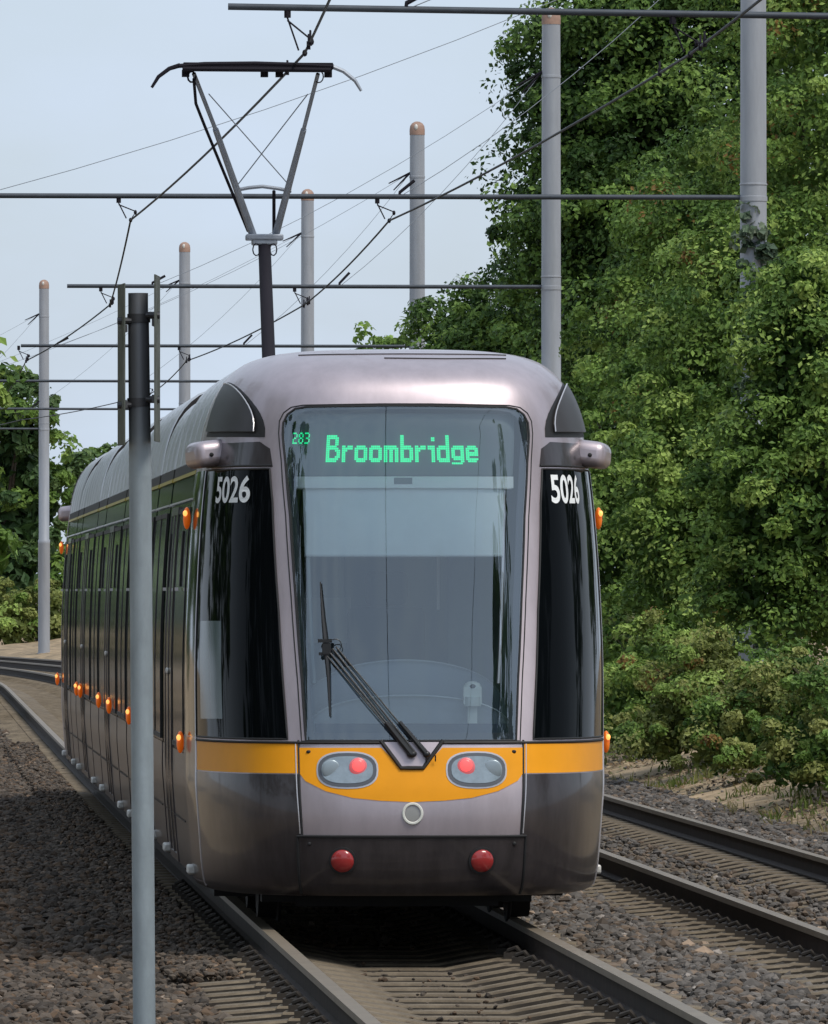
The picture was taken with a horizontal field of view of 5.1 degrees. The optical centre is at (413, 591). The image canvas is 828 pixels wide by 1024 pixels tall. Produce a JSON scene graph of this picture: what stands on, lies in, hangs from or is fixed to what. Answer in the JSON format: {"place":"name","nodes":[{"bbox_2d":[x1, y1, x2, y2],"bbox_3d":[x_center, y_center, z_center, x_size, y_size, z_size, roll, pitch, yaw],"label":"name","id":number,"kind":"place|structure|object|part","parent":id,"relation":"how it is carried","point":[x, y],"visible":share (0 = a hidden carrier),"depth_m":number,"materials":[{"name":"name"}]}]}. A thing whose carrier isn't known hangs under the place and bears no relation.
{"place":"outdoors","nodes":[
{"label":"outdoors","id":0,"kind":"place"},
{"bbox_2d":[0,617,827,835],"bbox_3d":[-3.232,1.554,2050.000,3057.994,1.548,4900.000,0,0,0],"label":"ground","id":1,"kind":"structure","parent":0,"point":[25,649],"depth_m":101.74,"materials":[{"name":"soil"}]},
{"bbox_2d":[0,520,17,574],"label":"broadleaf tree","id":2,"kind":"object","parent":1,"relation":"on","point":[6,538],"visible":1,"depth_m":147.89,"materials":[{"name":"green plant"}]},
{"bbox_2d":[0,337,26,410],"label":"broadleaf tree","id":3,"kind":"object","parent":1,"relation":"on","point":[5,397],"visible":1,"depth_m":121.96,"materials":[{"name":"green plant"}]},
{"bbox_2d":[0,280,49,653],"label":"overhead line mast","id":4,"kind":"object","parent":1,"relation":"on","point":[43,585],"visible":1,"depth_m":260.57,"materials":[{"name":"metal"}]},
{"bbox_2d":[0,576,54,644],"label":"bush","id":5,"kind":"object","parent":1,"relation":"on","point":[14,628],"visible":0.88,"depth_m":283.46,"materials":[{"name":"green plant"}]},
{"bbox_2d":[1,578,62,639],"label":"bush","id":6,"kind":"object","parent":1,"relation":"on","point":[20,596],"visible":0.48,"depth_m":284.48,"materials":[{"name":"green plant"}]},
{"bbox_2d":[0,365,82,610],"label":"broadleaf tree","id":7,"kind":"object","parent":1,"relation":"on","point":[19,484],"visible":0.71,"depth_m":303.93,"materials":[{"name":"green plant"}]},
{"bbox_2d":[59,442,117,573],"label":"broadleaf tree","id":8,"kind":"object","parent":1,"relation":"on","point":[84,458],"visible":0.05,"depth_m":311.16,"materials":[{"name":"green plant"}]},
{"bbox_2d":[0,242,190,420],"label":"overhead line mast","id":9,"kind":"object","parent":1,"relation":"on","point":[184,315],"visible":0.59,"depth_m":232.47,"materials":[{"name":"metal"}]},
{"bbox_2d":[117,274,159,1023],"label":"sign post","id":10,"kind":"object","parent":1,"relation":"on","point":[134,323],"visible":1,"depth_m":38.96,"materials":[{"name":"galvanised steel"},{"name":"painted metal"}]},
{"bbox_2d":[0,189,313,394],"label":"overhead line mast","id":11,"kind":"object","parent":1,"relation":"on","point":[307,278],"visible":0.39,"depth_m":201.87,"materials":[{"name":"metal"}]},
{"bbox_2d":[17,121,424,361],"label":"overhead line mast","id":12,"kind":"object","parent":1,"relation":"on","point":[416,173],"visible":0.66,"depth_m":172.87,"materials":[{"name":"metal"}]},
{"bbox_2d":[67,15,560,380],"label":"overhead line mast","id":13,"kind":"object","parent":1,"relation":"on","point":[550,286],"visible":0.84,"depth_m":139.17,"materials":[{"name":"metal"}]},
{"bbox_2d":[352,321,392,349],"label":"broadleaf tree","id":14,"kind":"object","parent":1,"relation":"on","point":[376,340],"visible":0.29,"depth_m":205.91,"materials":[{"name":"green plant"}]},
{"bbox_2d":[0,0,767,661],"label":"overhead line mast","id":15,"kind":"object","parent":1,"relation":"on","point":[752,132],"visible":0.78,"depth_m":107.56,"materials":[{"name":"metal"}]},
{"bbox_2d":[8,0,330,391],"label":"contact wire","id":16,"kind":"object","parent":15,"relation":"hanging from","point":[309,42],"visible":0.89,"depth_m":90.98,"materials":[{"name":"grey metal"}]},
{"bbox_2d":[0,0,761,424],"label":"contact wire","id":17,"kind":"object","parent":15,"relation":"hanging from","point":[660,72],"visible":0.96,"depth_m":89.89,"materials":[{"name":"grey metal"}]},
{"bbox_2d":[719,201,779,657],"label":"ivy","id":18,"kind":"object","parent":15,"relation":"attached to","point":[768,251],"visible":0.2,"depth_m":107.44,"materials":[{"name":"green plant"}]},
{"bbox_2d":[381,335,425,348],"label":"broadleaf tree","id":19,"kind":"object","parent":1,"relation":"on","point":[390,341],"visible":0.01,"depth_m":203.29,"materials":[{"name":"green plant"}]},
{"bbox_2d":[0,720,827,1023],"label":"ballast stones","id":20,"kind":"object","parent":1,"relation":"on","point":[66,956],"visible":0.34,"depth_m":58.99,"materials":[{"name":"grey gravel"}]},
{"bbox_2d":[394,172,616,573],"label":"broadleaf tree","id":21,"kind":"object","parent":1,"relation":"on","point":[471,319],"visible":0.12,"depth_m":166.45,"materials":[{"name":"green plant"}]},
{"bbox_2d":[228,0,827,57],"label":"overhead line mast","id":22,"kind":"object","parent":1,"relation":"on","point":[287,9],"visible":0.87,"depth_m":74.09,"materials":[{"name":"metal"}]},
{"bbox_2d":[601,600,644,646],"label":"bush","id":23,"kind":"object","parent":1,"relation":"on","point":[616,610],"visible":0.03,"depth_m":129.66,"materials":[{"name":"green plant"}]},
{"bbox_2d":[602,613,659,734],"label":"bush","id":24,"kind":"object","parent":1,"relation":"on","point":[609,641],"visible":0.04,"depth_m":120.90,"materials":[{"name":"green plant"}]},
{"bbox_2d":[465,0,827,650],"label":"broadleaf tree","id":25,"kind":"object","parent":1,"relation":"on","point":[601,149],"visible":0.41,"depth_m":148.66,"materials":[{"name":"green plant"}]},
{"bbox_2d":[603,595,734,747],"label":"bush","id":26,"kind":"object","parent":1,"relation":"on","point":[652,622],"visible":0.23,"depth_m":112.72,"materials":[{"name":"green plant"}]},
{"bbox_2d":[558,124,826,637],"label":"broadleaf tree","id":27,"kind":"object","parent":1,"relation":"on","point":[665,225],"visible":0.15,"depth_m":133.28,"materials":[{"name":"green plant"}]},
{"bbox_2d":[609,621,789,764],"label":"bush","id":28,"kind":"object","parent":1,"relation":"on","point":[680,692],"visible":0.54,"depth_m":105.53,"materials":[{"name":"green plant"}]},
{"bbox_2d":[590,241,827,669],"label":"broadleaf tree","id":29,"kind":"object","parent":1,"relation":"on","point":[655,527],"visible":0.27,"depth_m":115.84,"materials":[{"name":"green plant"}]},
{"bbox_2d":[604,733,827,833],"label":"grass","id":30,"kind":"structure","parent":1,"relation":"on","point":[744,788],"depth_m":94.25,"materials":[{"name":"green plant"}]},
{"bbox_2d":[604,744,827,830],"bbox_3d":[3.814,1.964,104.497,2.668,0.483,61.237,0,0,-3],"label":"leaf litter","id":31,"kind":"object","parent":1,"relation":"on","point":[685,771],"visible":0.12,"depth_m":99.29,"materials":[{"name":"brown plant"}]},
{"bbox_2d":[616,0,827,652],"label":"broadleaf tree","id":32,"kind":"object","parent":1,"relation":"on","point":[812,111],"visible":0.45,"depth_m":116.78,"materials":[{"name":"green plant"}]},
{"bbox_2d":[669,637,827,778],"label":"bush","id":33,"kind":"object","parent":1,"relation":"on","point":[729,742],"visible":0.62,"depth_m":98.48,"materials":[{"name":"green plant"}]},
{"bbox_2d":[672,243,827,649],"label":"broadleaf tree","id":34,"kind":"object","parent":1,"relation":"on","point":[777,543],"visible":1,"depth_m":101.68,"materials":[{"name":"green plant"}]},
{"bbox_2d":[746,656,827,791],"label":"bush","id":35,"kind":"object","parent":1,"relation":"on","point":[806,743],"visible":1,"depth_m":90.36,"materials":[{"name":"green plant"}]},
{"bbox_2d":[0,0,827,585],"label":"sky","id":36,"kind":"structure","parent":0,"point":[77,77],"materials":[{"name":"blue"}]},
{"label":"ballast bed","id":37,"kind":"structure","parent":0,"visible":0},
{"bbox_2d":[0,667,729,1023],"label":"railway track","id":38,"kind":"structure","parent":37,"relation":"on","point":[536,975],"depth_m":52.04,"materials":[{"name":"metal"}]},
{"bbox_2d":[55,61,610,921],"bbox_3d":[-1.251,-1.188,74.815,2.590,6.316,43.732,0,0,-3],"label":"tram","id":39,"kind":"object","parent":38,"relation":"on","point":[377,647],"visible":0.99,"depth_m":53.67,"materials":[{"name":"silver metal"}]},
{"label":"side window","id":40,"kind":"part","parent":39,"relation":"part of","materials":[{"name":"black glass"}]},
{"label":"door","id":41,"kind":"part","parent":39,"relation":"part of","materials":[{"name":"black glass"}]},
{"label":"door","id":42,"kind":"part","parent":39,"relation":"part of","materials":[{"name":"black glass"}]},
{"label":"side window","id":43,"kind":"part","parent":39,"relation":"part of","materials":[{"name":"black glass"}]},
{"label":"side window","id":44,"kind":"part","parent":39,"relation":"part of","materials":[{"name":"black glass"}]},
{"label":"side window","id":45,"kind":"part","parent":39,"relation":"part of","materials":[{"name":"black glass"}]},
{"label":"side window","id":46,"kind":"part","parent":39,"relation":"part of","materials":[{"name":"black glass"}]},
{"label":"door","id":47,"kind":"part","parent":39,"relation":"part of","materials":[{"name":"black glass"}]},
{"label":"door","id":48,"kind":"part","parent":39,"relation":"part of","materials":[{"name":"black glass"}]},
{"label":"side window","id":49,"kind":"part","parent":39,"relation":"part of","materials":[{"name":"black glass"}]},
{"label":"side window","id":50,"kind":"part","parent":39,"relation":"part of","materials":[{"name":"black glass"}]},
{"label":"side window","id":51,"kind":"part","parent":39,"relation":"part of","materials":[{"name":"black glass"}]},
{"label":"side window","id":52,"kind":"part","parent":39,"relation":"part of","materials":[{"name":"black glass"}]},
{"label":"door","id":53,"kind":"part","parent":39,"relation":"part of","materials":[{"name":"grey glass"}]},
{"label":"door","id":54,"kind":"part","parent":39,"relation":"part of","materials":[{"name":"grey glass"}]},
{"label":"side window","id":55,"kind":"part","parent":39,"relation":"part of","materials":[{"name":"black glass"}]},
{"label":"side window","id":56,"kind":"part","parent":39,"relation":"part of","materials":[{"name":"black glass"}]},
{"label":"side window","id":57,"kind":"part","parent":39,"relation":"part of","materials":[{"name":"black glass"}]},
{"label":"side window","id":58,"kind":"part","parent":39,"relation":"part of","materials":[{"name":"black glass"}]},
{"bbox_3d":[-1.828,0.220,64.014,0.101,1.461,1.940,0,0,-3],"label":"side window","id":59,"kind":"part","parent":39,"relation":"part of","materials":[{"name":"black glass"}]},
{"bbox_3d":[-1.709,0.220,61.913,0.101,1.461,1.250,0,0,-3],"label":"side window","id":60,"kind":"part","parent":39,"relation":"part of","materials":[{"name":"black glass"}]},
{"bbox_3d":[-1.635,0.220,60.625,0.101,1.461,1.250,0,0,-3],"label":"side window","id":61,"kind":"part","parent":39,"relation":"part of","materials":[{"name":"black glass"}]},
{"bbox_3d":[-1.532,0.578,58.605,0.114,2.218,0.645,0,0,-3],"label":"door","id":62,"kind":"part","parent":39,"relation":"part of","materials":[{"name":"grey glass"}]},
{"bbox_3d":[-1.495,0.578,57.941,0.114,2.218,0.645,0,0,-3],"label":"door","id":63,"kind":"part","parent":39,"relation":"part of","materials":[{"name":"grey glass"}]},
{"bbox_3d":[-1.405,0.220,56.476,0.101,1.461,2.040,0,0,-3],"label":"side window","id":64,"kind":"part","parent":39,"relation":"part of","materials":[{"name":"black glass"}]},
{"bbox_3d":[-1.042,0.068,53.775,0.265,1.576,1.388,0,0,-25],"label":"corner window","id":65,"kind":"part","parent":39,"relation":"part of","materials":[{"name":"black glass"}]},
{"bbox_3d":[-0.352,0.000,55.084,1.110,1.600,0.030,0,0,-3],"label":"bulkhead door","id":66,"kind":"part","parent":39,"relation":"part of","materials":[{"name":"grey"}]},
{"bbox_3d":[0.931,0.068,53.888,0.266,1.576,1.388,0,0,18],"label":"corner window","id":67,"kind":"part","parent":39,"relation":"part of","materials":[{"name":"black glass"}]},
{"bbox_2d":[0,656,827,998],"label":"railway track","id":68,"kind":"structure","parent":37,"relation":"on","point":[774,940],"depth_m":65.30,"materials":[{"name":"metal"}]}
]}

